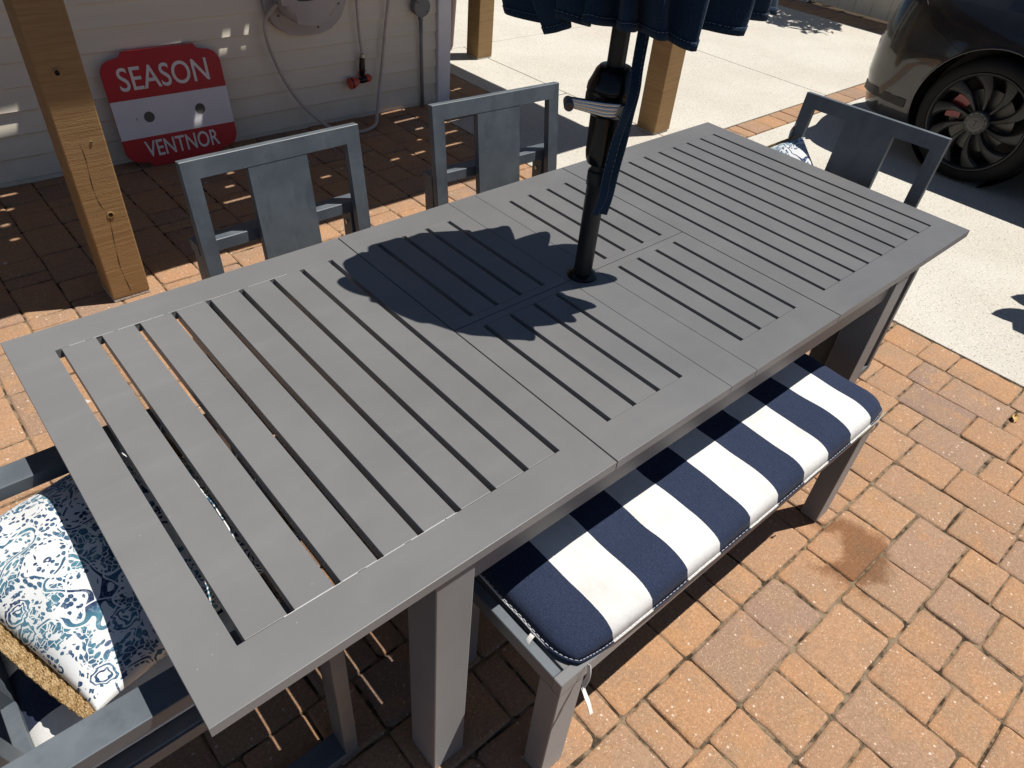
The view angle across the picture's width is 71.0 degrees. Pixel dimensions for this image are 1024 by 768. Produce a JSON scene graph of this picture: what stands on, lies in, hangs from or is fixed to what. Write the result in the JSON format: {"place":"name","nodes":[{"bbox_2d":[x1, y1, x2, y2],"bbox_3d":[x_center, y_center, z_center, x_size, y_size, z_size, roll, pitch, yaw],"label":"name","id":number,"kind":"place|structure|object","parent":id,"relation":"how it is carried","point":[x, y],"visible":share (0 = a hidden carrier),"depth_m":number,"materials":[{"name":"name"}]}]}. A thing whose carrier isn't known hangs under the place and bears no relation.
{"place":"outdoors","nodes":[
{"label":"outdoors","id":0,"kind":"place"},
{"bbox_2d":[0,74,1023,767],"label":"patio bed","id":1,"kind":"object","parent":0,"point":[872,616],"visible":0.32,"depth_m":2.02,"materials":[{"name":"brown brick"}]},
{"bbox_2d":[100,43,236,165],"bbox_3d":[-1.729,-1.420,3.665,0.576,0.545,0.017,-25,40,-31],"label":"beach sign","id":2,"kind":"object","parent":1,"relation":"on","point":[169,104],"visible":0.99,"depth_m":3.65,"materials":[{"name":"red metal"}]},
{"bbox_2d":[0,408,358,767],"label":"arm chair","id":3,"kind":"object","parent":1,"relation":"on","point":[101,734],"visible":0.23,"depth_m":1.19,"materials":[{"name":"paint"}]},
{"bbox_2d":[0,574,279,767],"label":"seat cushion","id":4,"kind":"object","parent":3,"relation":"on","point":[46,716],"visible":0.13,"depth_m":1.20,"materials":[{"name":"blue fabric"}]},
{"bbox_2d":[0,436,301,718],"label":"pillow","id":5,"kind":"object","parent":4,"relation":"on","point":[79,636],"visible":0.41,"depth_m":1.20,"materials":[{"name":"fabric"}]},
{"bbox_2d":[175,122,370,511],"bbox_3d":[-0.506,-0.162,2.044,0.504,0.921,0.546,-27,50,-32],"label":"side chair","id":6,"kind":"object","parent":1,"relation":"on","point":[290,213],"visible":0.3,"depth_m":1.94,"materials":[{"name":"paint"}]},
{"bbox_2d":[263,0,389,132],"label":"garden hose","id":7,"kind":"object","parent":1,"relation":"on","point":[265,19],"visible":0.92,"depth_m":4.14,"materials":[{"name":"beige rubber"}]},
{"bbox_2d":[3,0,685,301],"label":"pergola","id":8,"kind":"object","parent":1,"relation":"on","point":[46,40],"visible":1,"depth_m":2.53,"materials":[{"name":"wood"}]},
{"bbox_2d":[0,122,969,767],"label":"dining table","id":9,"kind":"object","parent":1,"relation":"on","point":[448,402],"visible":0.99,"depth_m":1.48,"materials":[{"name":"paint"}]},
{"bbox_2d":[502,0,777,282],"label":"patio umbrella","id":10,"kind":"object","parent":9,"relation":"in","point":[608,102],"visible":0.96,"depth_m":1.46,"materials":[{"name":"metal"}]},
{"bbox_2d":[423,82,558,209],"bbox_3d":[0.058,-0.446,2.440,0.504,0.921,0.546,-24,48,-30],"label":"side chair","id":11,"kind":"object","parent":1,"relation":"on","point":[501,155],"visible":0.26,"depth_m":2.34,"materials":[{"name":"paint"}]},
{"bbox_2d":[468,414,880,767],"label":"bench","id":12,"kind":"object","parent":1,"relation":"on","point":[559,685],"visible":0.18,"depth_m":1.47,"materials":[{"name":"paint"}]},
{"bbox_2d":[479,354,885,714],"bbox_3d":[0.469,0.235,1.761,1.272,0.136,0.432,-27,51,-32],"label":"bench cushion","id":13,"kind":"object","parent":12,"relation":"on","point":[604,569],"visible":0.69,"depth_m":1.59,"materials":[{"name":"blue fabric"}]},
{"bbox_2d":[790,91,951,375],"bbox_3d":[1.005,-0.454,2.558,0.605,0.920,0.660,-29,52,-34],"label":"arm chair","id":14,"kind":"object","parent":1,"relation":"on","point":[865,139],"visible":0.08,"depth_m":2.44,"materials":[{"name":"paint"}]},
{"bbox_3d":[0.978,-0.427,2.551,0.450,0.092,0.496,-29,52,-34],"label":"seat cushion","id":15,"kind":"object","parent":14,"relation":"on","visible":0},
{"bbox_2d":[767,124,812,164],"bbox_3d":[0.954,-0.762,2.585,0.270,0.085,0.292,-17,70,17],"label":"pillow","id":16,"kind":"object","parent":15,"relation":"on","point":[794,147],"visible":0.14,"depth_m":2.57,"materials":[{"name":"fabric"}]},
{"bbox_2d":[1013,414,1019,421],"bbox_3d":[1.884,0.128,2.689,0.046,0.014,0.025,-27,50,-32],"label":"fallen leaf","id":17,"kind":"object","parent":1,"relation":"on","point":[1016,417],"visible":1,"depth_m":2.69,"materials":[{"name":"yellow plant"}]},
{"bbox_2d":[449,0,1023,387],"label":"driveway base","id":18,"kind":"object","parent":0,"point":[757,82],"visible":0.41,"depth_m":4.99,"materials":[{"name":"concrete"}]},
{"bbox_2d":[450,0,456,49],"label":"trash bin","id":19,"kind":"object","parent":18,"relation":"on","point":[453,8],"visible":0.14,"depth_m":5.46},
{"bbox_2d":[798,0,900,21],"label":"fence","id":20,"kind":"object","parent":18,"relation":"on","point":[884,10],"visible":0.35,"depth_m":7.47,"materials":[{"name":"plastic"}]},
{"bbox_2d":[864,0,1023,187],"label":"parked car","id":21,"kind":"object","parent":18,"relation":"on","point":[953,70],"visible":0.95,"depth_m":4.19,"materials":[{"name":"paint"}]},
{"bbox_2d":[806,0,887,24],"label":"garden bed","id":22,"kind":"object","parent":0,"point":[848,12],"depth_m":7.73,"materials":[{"name":"soil"}]},
{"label":"ground","id":23,"kind":"structure","parent":0,"visible":0},
{"bbox_2d":[0,0,450,187],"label":"house","id":24,"kind":"structure","parent":23,"relation":"on","point":[318,70],"depth_m":3.90,"materials":[{"name":"plastic"}]},
{"bbox_2d":[261,0,345,35],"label":"hose reel","id":25,"kind":"object","parent":24,"relation":"attached to","point":[302,17],"visible":1,"depth_m":3.79,"materials":[{"name":"beige plastic"}]},
{"bbox_2d":[355,0,362,53],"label":"leader hose","id":26,"kind":"object","parent":24,"relation":"hanging from","point":[358,26],"visible":1,"depth_m":4.08,"materials":[{"name":"grey rubber"}]},
{"bbox_2d":[347,53,371,89],"bbox_3d":[-0.901,-1.847,4.238,0.153,0.193,0.064,-25,49,-31],"label":"spray nozzle","id":27,"kind":"object","parent":26,"relation":"hanging from","point":[353,83],"visible":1,"depth_m":4.24,"materials":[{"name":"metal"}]},
{"bbox_2d":[410,0,429,105],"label":"junction box","id":28,"kind":"object","parent":24,"relation":"attached to","point":[420,9],"visible":1,"depth_m":4.32,"materials":[{"name":"grey plastic"}]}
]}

